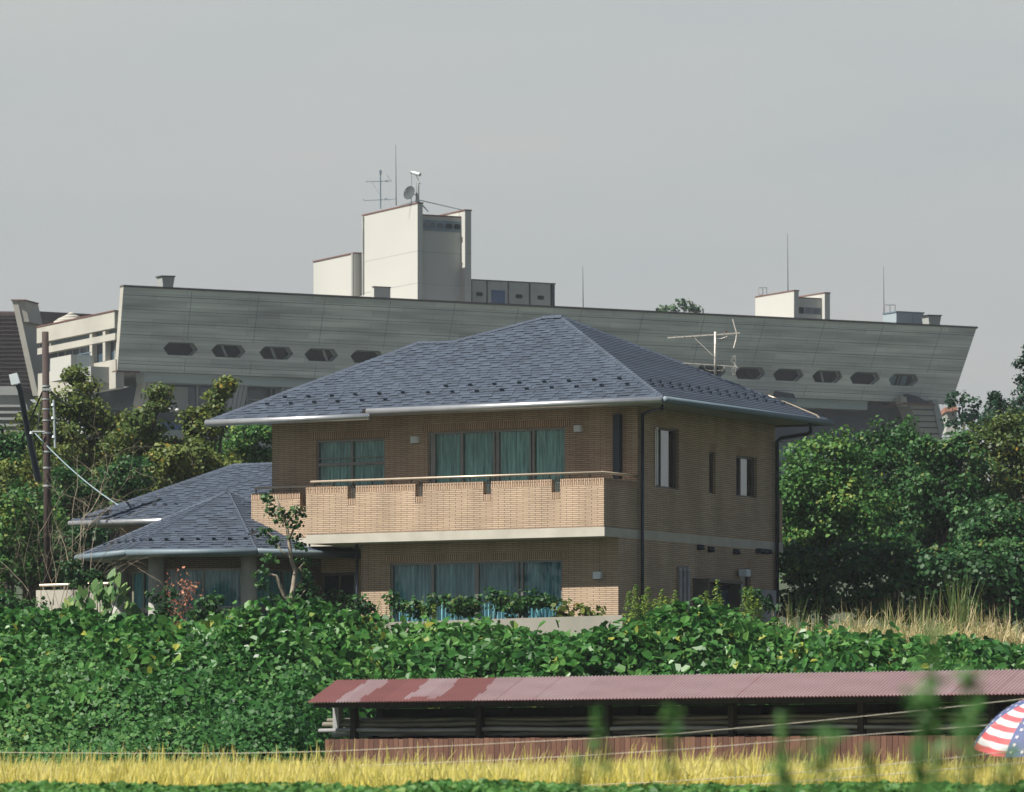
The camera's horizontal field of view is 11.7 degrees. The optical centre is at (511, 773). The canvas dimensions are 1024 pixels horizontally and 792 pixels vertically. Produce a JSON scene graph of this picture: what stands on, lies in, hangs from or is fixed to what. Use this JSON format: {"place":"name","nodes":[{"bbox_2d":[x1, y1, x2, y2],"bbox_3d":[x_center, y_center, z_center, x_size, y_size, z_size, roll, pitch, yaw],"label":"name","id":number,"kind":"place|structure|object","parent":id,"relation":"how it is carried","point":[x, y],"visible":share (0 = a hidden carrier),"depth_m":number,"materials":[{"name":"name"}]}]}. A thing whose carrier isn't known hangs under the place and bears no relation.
{"place":"outdoors","nodes":[
{"label":"outdoors","id":0,"kind":"place"},
{"bbox_2d":[0,655,730,766],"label":"bank","id":1,"kind":"structure","parent":0,"point":[268,741],"depth_m":87.63,"materials":[{"name":"plant"}]},
{"bbox_2d":[0,631,375,767],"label":"undergrowth","id":2,"kind":"object","parent":1,"relation":"on","point":[225,732],"visible":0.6,"depth_m":86.05,"materials":[{"name":"green plant"}]},
{"bbox_2d":[0,600,1023,756],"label":"vines","id":3,"kind":"object","parent":1,"relation":"on","point":[410,666],"visible":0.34,"depth_m":98.04,"materials":[{"name":"green plant"}]},
{"bbox_2d":[0,596,1023,738],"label":"vines","id":4,"kind":"object","parent":1,"relation":"on","point":[574,663],"visible":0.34,"depth_m":98.01,"materials":[{"name":"green plant"}]},
{"bbox_2d":[768,594,1023,648],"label":"dry grass","id":5,"kind":"structure","parent":1,"relation":"on","point":[1010,636],"depth_m":108.43,"materials":[{"name":"beige plant"}]},
{"bbox_2d":[0,530,1023,638],"bbox_3d":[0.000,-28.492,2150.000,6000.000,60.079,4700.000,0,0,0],"label":"ground","id":6,"kind":"structure","parent":0,"point":[843,616],"depth_m":195.00,"materials":[{"name":"soil"}]},
{"bbox_2d":[0,422,43,606],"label":"broadleaf tree","id":7,"kind":"object","parent":6,"relation":"on","point":[12,449],"visible":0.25,"depth_m":139.72,"materials":[{"name":"green plant"}]},
{"bbox_2d":[0,588,51,609],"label":"garden shrub","id":8,"kind":"object","parent":6,"relation":"on","point":[9,601],"visible":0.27,"depth_m":115.63,"materials":[{"name":"green plant"}]},
{"bbox_2d":[0,489,69,606],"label":"broadleaf tree","id":9,"kind":"object","parent":6,"relation":"on","point":[32,566],"visible":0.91,"depth_m":130.47,"materials":[{"name":"green plant"}]},
{"bbox_2d":[30,331,55,589],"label":"utility pole","id":10,"kind":"object","parent":6,"relation":"on","point":[46,420],"visible":0.96,"depth_m":127.92,"materials":[{"name":"brown wood"}]},
{"bbox_2d":[9,373,41,480],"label":"street lamp","id":11,"kind":"object","parent":10,"relation":"attached to","point":[14,379],"visible":1,"depth_m":128.38,"materials":[{"name":"white metal"}]},
{"bbox_2d":[0,405,85,486],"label":"broadleaf tree","id":12,"kind":"object","parent":6,"relation":"on","point":[62,434],"visible":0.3,"depth_m":147.70,"materials":[{"name":"green plant"}]},
{"bbox_2d":[0,299,91,436],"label":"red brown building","id":13,"kind":"structure","parent":6,"relation":"on","point":[19,345],"depth_m":398.00,"materials":[{"name":"concrete"}]},
{"bbox_2d":[0,441,107,589],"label":"broadleaf tree","id":14,"kind":"object","parent":6,"relation":"on","point":[16,469],"visible":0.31,"depth_m":137.06,"materials":[{"name":"green plant"}]},
{"bbox_2d":[0,453,119,609],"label":"bare shrub","id":15,"kind":"object","parent":6,"relation":"on","point":[50,541],"visible":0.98,"depth_m":119.81,"materials":[{"name":"brown plant"}]},
{"bbox_2d":[11,503,115,594],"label":"broadleaf tree","id":16,"kind":"object","parent":6,"relation":"on","point":[99,533],"visible":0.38,"depth_m":132.47,"materials":[{"name":"green plant"}]},
{"bbox_2d":[36,582,109,612],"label":"terrace wall","id":17,"kind":"structure","parent":6,"relation":"on","point":[59,594],"depth_m":121.40,"materials":[{"name":"concrete"}]},
{"bbox_2d":[57,557,94,602],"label":"garden shrub","id":18,"kind":"object","parent":6,"relation":"on","point":[75,574],"visible":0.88,"depth_m":118.38,"materials":[{"name":"green plant"}]},
{"bbox_2d":[28,363,126,589],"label":"broadleaf tree","id":19,"kind":"object","parent":6,"relation":"on","point":[85,406],"visible":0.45,"depth_m":149.41,"materials":[{"name":"green plant"}]},
{"bbox_2d":[1,454,157,575],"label":"broadleaf tree","id":20,"kind":"object","parent":6,"relation":"on","point":[131,485],"visible":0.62,"depth_m":135.55,"materials":[{"name":"green plant"}]},
{"bbox_2d":[64,568,105,596],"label":"garden shrub","id":21,"kind":"object","parent":6,"relation":"on","point":[99,575],"visible":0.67,"depth_m":119.44,"materials":[{"name":"green plant"}]},
{"bbox_2d":[61,567,141,619],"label":"leaved plant","id":22,"kind":"object","parent":6,"relation":"on","point":[105,596],"visible":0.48,"depth_m":114.38,"materials":[{"name":"green plant"}]},
{"bbox_2d":[32,398,176,598],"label":"bare shrub","id":23,"kind":"object","parent":6,"relation":"on","point":[84,528],"visible":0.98,"depth_m":120.70,"materials":[{"name":"brown plant"}]},
{"bbox_2d":[86,410,137,584],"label":"broadleaf tree","id":24,"kind":"object","parent":6,"relation":"on","point":[110,427],"visible":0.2,"depth_m":149.53,"materials":[{"name":"green plant"}]},
{"bbox_2d":[88,381,196,500],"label":"broadleaf tree","id":25,"kind":"object","parent":6,"relation":"on","point":[149,433],"visible":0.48,"depth_m":143.74,"materials":[{"name":"green plant"}]},
{"bbox_2d":[144,584,184,624],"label":"garden shrub","id":26,"kind":"object","parent":6,"relation":"on","point":[156,599],"visible":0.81,"depth_m":116.06,"materials":[{"name":"green plant"}]},
{"bbox_2d":[161,566,202,624],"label":"red leaf shrub","id":27,"kind":"object","parent":6,"relation":"on","point":[186,600],"visible":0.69,"depth_m":117.68,"materials":[{"name":"plant"}]},
{"bbox_2d":[133,434,246,495],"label":"broadleaf tree","id":28,"kind":"object","parent":6,"relation":"on","point":[173,458],"visible":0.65,"depth_m":138.56,"materials":[{"name":"green plant"}]},
{"bbox_2d":[162,374,242,482],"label":"broadleaf tree","id":29,"kind":"object","parent":6,"relation":"on","point":[225,386],"visible":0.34,"depth_m":146.69,"materials":[{"name":"green plant"}]},
{"bbox_2d":[185,590,228,621],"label":"garden shrub","id":30,"kind":"object","parent":6,"relation":"on","point":[209,604],"visible":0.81,"depth_m":115.68,"materials":[{"name":"green plant"}]},
{"bbox_2d":[68,462,360,624],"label":"house wing","id":31,"kind":"structure","parent":6,"relation":"on","point":[202,527],"depth_m":125.14,"materials":[{"name":"grey tile"}]},
{"bbox_2d":[129,570,147,621],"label":"window","id":32,"kind":"structure","parent":31,"relation":"in","point":[140,577],"depth_m":126.60,"materials":[{"name":"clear glass"}]},
{"bbox_2d":[166,568,240,624],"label":"window","id":33,"kind":"structure","parent":31,"relation":"in","point":[226,581],"depth_m":124.85,"materials":[{"name":"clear glass"}]},
{"bbox_2d":[257,568,314,619],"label":"window","id":34,"kind":"structure","parent":31,"relation":"in","point":[284,575],"depth_m":125.19,"materials":[{"name":"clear glass"}]},
{"bbox_2d":[207,424,271,462],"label":"broadleaf tree","id":35,"kind":"object","parent":6,"relation":"on","point":[254,434],"visible":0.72,"depth_m":152.35,"materials":[{"name":"green plant"}]},
{"bbox_2d":[251,490,320,614],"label":"garden tree","id":36,"kind":"object","parent":6,"relation":"on","point":[292,594],"visible":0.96,"depth_m":116.93,"materials":[{"name":"green plant"}]},
{"bbox_2d":[287,583,349,623],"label":"garden shrub","id":37,"kind":"object","parent":6,"relation":"on","point":[343,601],"visible":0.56,"depth_m":117.25,"materials":[{"name":"green plant"}]},
{"bbox_2d":[346,593,378,615],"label":"garden shrub","id":38,"kind":"object","parent":6,"relation":"on","point":[362,608],"visible":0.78,"depth_m":116.41,"materials":[{"name":"green plant"}]},
{"bbox_2d":[381,589,424,621],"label":"garden shrub","id":39,"kind":"object","parent":6,"relation":"on","point":[404,606],"visible":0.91,"depth_m":115.80,"materials":[{"name":"green plant"}]},
{"bbox_2d":[408,593,447,620],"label":"garden shrub","id":40,"kind":"object","parent":6,"relation":"on","point":[429,608],"visible":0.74,"depth_m":115.83,"materials":[{"name":"green plant"}]},
{"bbox_2d":[440,593,476,619],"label":"garden shrub","id":41,"kind":"object","parent":6,"relation":"on","point":[455,607],"visible":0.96,"depth_m":115.79,"materials":[{"name":"green plant"}]},
{"bbox_2d":[463,586,512,618],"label":"garden shrub","id":42,"kind":"object","parent":6,"relation":"on","point":[490,596],"visible":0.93,"depth_m":115.80,"materials":[{"name":"green plant"}]},
{"bbox_2d":[2,275,977,507],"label":"building","id":43,"kind":"structure","parent":6,"relation":"on","point":[190,344],"depth_m":392.26,"materials":[{"name":"grey concrete"}]},
{"bbox_2d":[313,252,361,295],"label":"rooftop block","id":44,"kind":"structure","parent":43,"relation":"on","point":[339,275],"depth_m":406.17,"materials":[{"name":"white concrete"}]},
{"bbox_2d":[363,286,390,297],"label":"rooftop parapet","id":45,"kind":"structure","parent":43,"relation":"on","point":[380,291],"depth_m":390.96,"materials":[{"name":"white concrete"}]},
{"bbox_2d":[362,202,471,301],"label":"rooftop tower","id":46,"kind":"structure","parent":43,"relation":"on","point":[411,251],"depth_m":397.00,"materials":[{"name":"white concrete"}]},
{"bbox_2d":[471,279,555,305],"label":"rooftop plant room","id":47,"kind":"object","parent":43,"relation":"on","point":[513,292],"visible":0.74,"depth_m":399.90,"materials":[{"name":"grey metal"}]},
{"bbox_2d":[755,290,830,318],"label":"rooftop penthouse","id":48,"kind":"object","parent":43,"relation":"on","point":[792,303],"visible":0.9,"depth_m":411.76,"materials":[{"name":"white concrete"}]},
{"bbox_2d":[882,311,924,323],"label":"rooftop box","id":49,"kind":"object","parent":43,"relation":"on","point":[903,317],"visible":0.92,"depth_m":415.07,"materials":[{"name":"metal"}]},
{"bbox_2d":[384,615,621,638],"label":"garden wall","id":50,"kind":"structure","parent":6,"relation":"on","point":[578,624],"depth_m":115.13,"materials":[{"name":"concrete"}]},
{"bbox_2d":[0,699,1021,753],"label":"string","id":51,"kind":"object","parent":6,"relation":"on","point":[477,744],"visible":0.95,"depth_m":51.84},
{"bbox_2d":[0,735,1023,787],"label":"rice plants","id":52,"kind":"object","parent":6,"relation":"on","point":[226,771],"visible":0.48,"depth_m":50.54,"materials":[{"name":"yellow plant"}]},
{"bbox_2d":[0,778,1023,791],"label":"bean leaves","id":53,"kind":"object","parent":6,"relation":"on","point":[467,785],"visible":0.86,"depth_m":39.43,"materials":[{"name":"green plant"}]},
{"bbox_2d":[496,592,531,617],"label":"garden shrub","id":54,"kind":"object","parent":6,"relation":"on","point":[510,604],"visible":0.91,"depth_m":115.70,"materials":[{"name":"green plant"}]},
{"bbox_2d":[204,315,833,631],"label":"brick house","id":55,"kind":"structure","parent":6,"relation":"on","point":[563,457],"depth_m":122.60,"materials":[{"name":"brick"}]},
{"bbox_2d":[322,573,355,606],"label":"window","id":56,"kind":"structure","parent":55,"relation":"in","point":[332,574],"depth_m":125.74,"materials":[{"name":"brown metal"}]},
{"bbox_2d":[317,438,384,489],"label":"window","id":57,"kind":"structure","parent":55,"relation":"in","point":[353,458],"depth_m":124.61,"materials":[{"name":"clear glass"}]},
{"bbox_2d":[391,559,561,621],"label":"window","id":58,"kind":"structure","parent":55,"relation":"in","point":[452,578],"depth_m":121.69,"materials":[{"name":"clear glass"}]},
{"bbox_2d":[428,427,564,493],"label":"window","id":59,"kind":"structure","parent":55,"relation":"in","point":[536,450],"depth_m":122.52,"materials":[{"name":"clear glass"}]},
{"bbox_2d":[655,427,675,489],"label":"window","id":60,"kind":"structure","parent":55,"relation":"in","point":[662,432],"depth_m":122.14,"materials":[{"name":"grey glass"}]},
{"bbox_2d":[668,319,739,377],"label":"television antenna","id":61,"kind":"object","parent":55,"relation":"attached to","point":[715,338],"visible":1,"depth_m":125.98,"materials":[{"name":"metal"}]},
{"bbox_2d":[710,583,728,613],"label":"side door","id":62,"kind":"structure","parent":55,"relation":"in","point":[724,588],"depth_m":124.09,"materials":[{"name":"grey glass"}]},
{"bbox_2d":[736,455,753,497],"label":"window","id":63,"kind":"structure","parent":55,"relation":"in","point":[741,460],"depth_m":125.83,"materials":[{"name":"glass"}]},
{"bbox_2d":[515,586,562,617],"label":"garden shrub","id":64,"kind":"object","parent":6,"relation":"on","point":[540,601],"visible":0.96,"depth_m":115.77,"materials":[{"name":"green plant"}]},
{"bbox_2d":[550,598,577,616],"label":"garden shrub","id":65,"kind":"object","parent":6,"relation":"on","point":[561,610],"visible":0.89,"depth_m":115.55,"materials":[{"name":"green plant"}]},
{"bbox_2d":[565,754,590,791],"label":"weed","id":66,"kind":"object","parent":6,"relation":"on","point":[578,759],"visible":1,"depth_m":8.96,"materials":[{"name":"green plant"}]},
{"bbox_2d":[573,602,606,615],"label":"garden shrub","id":67,"kind":"object","parent":6,"relation":"on","point":[585,610],"visible":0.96,"depth_m":115.58,"materials":[{"name":"green plant"}]},
{"bbox_2d":[585,706,614,791],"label":"weed","id":68,"kind":"object","parent":6,"relation":"on","point":[598,728],"visible":0.99,"depth_m":9.28,"materials":[{"name":"green plant"}]},
{"bbox_2d":[283,722,1023,768],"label":"string","id":69,"kind":"object","parent":6,"relation":"on","point":[678,749],"visible":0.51,"depth_m":50.06,"materials":[{"name":"white"}]},
{"bbox_2d":[308,669,1023,768],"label":"tool shed","id":70,"kind":"structure","parent":6,"relation":"on","point":[732,696],"depth_m":77.32,"materials":[{"name":"paint"}]},
{"bbox_2d":[318,723,987,732],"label":"wooden pole","id":71,"kind":"object","parent":70,"relation":"on","point":[617,728],"visible":0.8,"depth_m":77.60,"materials":[{"name":"brown wood"}]},
{"bbox_2d":[331,728,983,736],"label":"wooden pole","id":72,"kind":"object","parent":70,"relation":"on","point":[706,732],"visible":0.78,"depth_m":77.94,"materials":[{"name":"brown wood"}]},
{"bbox_2d":[327,712,999,722],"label":"wooden pole","id":73,"kind":"object","parent":70,"relation":"on","point":[723,717],"visible":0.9,"depth_m":77.46,"materials":[{"name":"brown wood"}]},
{"bbox_2d":[343,722,987,727],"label":"wooden pole","id":74,"kind":"object","parent":70,"relation":"on","point":[638,725],"visible":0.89,"depth_m":77.96,"materials":[{"name":"brown wood"}]},
{"bbox_2d":[322,717,1023,727],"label":"wooden pole","id":75,"kind":"object","parent":70,"relation":"on","point":[621,722],"visible":0.81,"depth_m":77.51,"materials":[{"name":"brown wood"}]},
{"bbox_2d":[344,711,1001,721],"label":"wooden pole","id":76,"kind":"object","parent":70,"relation":"on","point":[646,715],"visible":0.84,"depth_m":78.82,"materials":[{"name":"brown wood"}]},
{"bbox_2d":[655,705,688,791],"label":"weed","id":77,"kind":"object","parent":6,"relation":"on","point":[675,722],"visible":1,"depth_m":9.28,"materials":[{"name":"green plant"}]},
{"bbox_2d":[656,298,703,312],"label":"broadleaf tree","id":78,"kind":"object","parent":6,"relation":"on","point":[685,307],"visible":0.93,"depth_m":469.83,"materials":[{"name":"green plant"}]},
{"bbox_2d":[739,586,779,617],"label":"garden shrub","id":79,"kind":"object","parent":6,"relation":"on","point":[757,595],"visible":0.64,"depth_m":116.88,"materials":[{"name":"green plant"}]},
{"bbox_2d":[773,710,794,791],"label":"weed","id":80,"kind":"object","parent":6,"relation":"on","point":[782,728],"visible":0.61,"depth_m":8.96,"materials":[{"name":"green plant"}]},
{"bbox_2d":[762,750,806,791],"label":"weed","id":81,"kind":"object","parent":6,"relation":"on","point":[786,782],"visible":1,"depth_m":8.57,"materials":[{"name":"green plant"}]},
{"bbox_2d":[592,749,1023,784],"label":"string","id":82,"kind":"object","parent":6,"relation":"on","point":[790,773],"visible":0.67,"depth_m":48.88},
{"bbox_2d":[801,725,844,791],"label":"weed","id":83,"kind":"object","parent":6,"relation":"on","point":[822,765],"visible":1,"depth_m":8.63,"materials":[{"name":"green plant"}]},
{"bbox_2d":[779,539,885,631],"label":"shrub","id":84,"kind":"object","parent":6,"relation":"on","point":[825,566],"visible":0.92,"depth_m":127.43,"materials":[{"name":"green plant"}]},
{"bbox_2d":[779,424,904,628],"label":"broadleaf tree","id":85,"kind":"object","parent":6,"relation":"on","point":[827,516],"visible":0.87,"depth_m":135.51,"materials":[{"name":"green plant"}]},
{"bbox_2d":[855,739,885,791],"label":"weed","id":86,"kind":"object","parent":6,"relation":"on","point":[871,769],"visible":1,"depth_m":8.64,"materials":[{"name":"green plant"}]},
{"bbox_2d":[830,526,959,632],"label":"shrub","id":87,"kind":"object","parent":6,"relation":"on","point":[899,563],"visible":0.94,"depth_m":127.59,"materials":[{"name":"green plant"}]},
{"bbox_2d":[842,414,954,623],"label":"broadleaf tree","id":88,"kind":"object","parent":6,"relation":"on","point":[895,441],"visible":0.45,"depth_m":141.37,"materials":[{"name":"green plant"}]},
{"bbox_2d":[906,745,933,791],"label":"weed","id":89,"kind":"object","parent":6,"relation":"on","point":[918,771],"visible":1,"depth_m":8.32,"materials":[{"name":"green plant"}]},
{"bbox_2d":[901,681,939,791],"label":"weed","id":90,"kind":"object","parent":6,"relation":"on","point":[923,731],"visible":0.84,"depth_m":8.64,"materials":[{"name":"green plant"}]},
{"bbox_2d":[905,589,946,633],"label":"grass tussock","id":91,"kind":"object","parent":6,"relation":"on","point":[928,614],"depth_m":109.50,"materials":[{"name":"plant"}]},
{"bbox_2d":[910,621,956,791],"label":"weed","id":92,"kind":"object","parent":6,"relation":"on","point":[939,651],"visible":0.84,"depth_m":8.96,"materials":[{"name":"green plant"}]},
{"bbox_2d":[877,427,1007,617],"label":"broadleaf tree","id":93,"kind":"object","parent":6,"relation":"on","point":[932,505],"visible":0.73,"depth_m":137.45,"materials":[{"name":"green plant"}]},
{"bbox_2d":[941,407,957,434],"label":"red roofed hut","id":94,"kind":"object","parent":6,"relation":"on","point":[946,412],"visible":0.57,"depth_m":425.00,"materials":[{"name":"white tile"}]},
{"bbox_2d":[930,569,984,634],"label":"grass tussock","id":95,"kind":"object","parent":6,"relation":"on","point":[962,611],"depth_m":109.41,"materials":[{"name":"green plant"}]},
{"bbox_2d":[939,390,982,488],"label":"pine tree","id":96,"kind":"object","parent":6,"relation":"on","point":[973,414],"visible":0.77,"depth_m":229.69,"materials":[{"name":"green plant"}]},
{"bbox_2d":[929,705,997,791],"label":"weed","id":97,"kind":"object","parent":6,"relation":"on","point":[983,746],"visible":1,"depth_m":8.19,"materials":[{"name":"green plant"}]},
{"bbox_2d":[912,549,1023,631],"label":"shrub","id":98,"kind":"object","parent":6,"relation":"on","point":[1002,576],"visible":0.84,"depth_m":127.41,"materials":[{"name":"green plant"}]},
{"bbox_2d":[951,667,986,791],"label":"weed","id":99,"kind":"object","parent":6,"relation":"on","point":[969,679],"visible":0.81,"depth_m":8.70,"materials":[{"name":"green plant"}]},
{"bbox_2d":[941,492,1023,631],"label":"broadleaf tree","id":100,"kind":"object","parent":6,"relation":"on","point":[980,531],"visible":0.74,"depth_m":133.41,"materials":[{"name":"green plant"}]},
{"bbox_2d":[958,406,1023,532],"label":"broadleaf tree","id":101,"kind":"object","parent":6,"relation":"on","point":[1009,481],"visible":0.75,"depth_m":145.38,"materials":[{"name":"green plant"}]},
{"bbox_2d":[977,390,1011,604],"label":"conifer","id":102,"kind":"object","parent":6,"relation":"on","point":[995,402],"visible":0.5,"depth_m":204.78,"materials":[{"name":"green plant"}]},
{"bbox_2d":[974,699,1023,756],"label":"parasol","id":103,"kind":"object","parent":6,"relation":"on","point":[1001,736],"visible":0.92,"depth_m":49.06,"materials":[{"name":"multicoloured fabric"}]},
{"bbox_2d":[992,746,1023,791],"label":"weed","id":104,"kind":"object","parent":6,"relation":"on","point":[1007,767],"visible":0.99,"depth_m":8.32,"materials":[{"name":"green plant"}]},
{"bbox_2d":[1003,345,1023,562],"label":"conifer","id":105,"kind":"object","parent":6,"relation":"on","point":[1018,401],"visible":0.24,"depth_m":189.81,"materials":[{"name":"green plant"}]},
{"bbox_2d":[0,0,1023,501],"label":"sky","id":106,"kind":"structure","parent":0,"point":[615,154],"materials":[{"name":"grey"}]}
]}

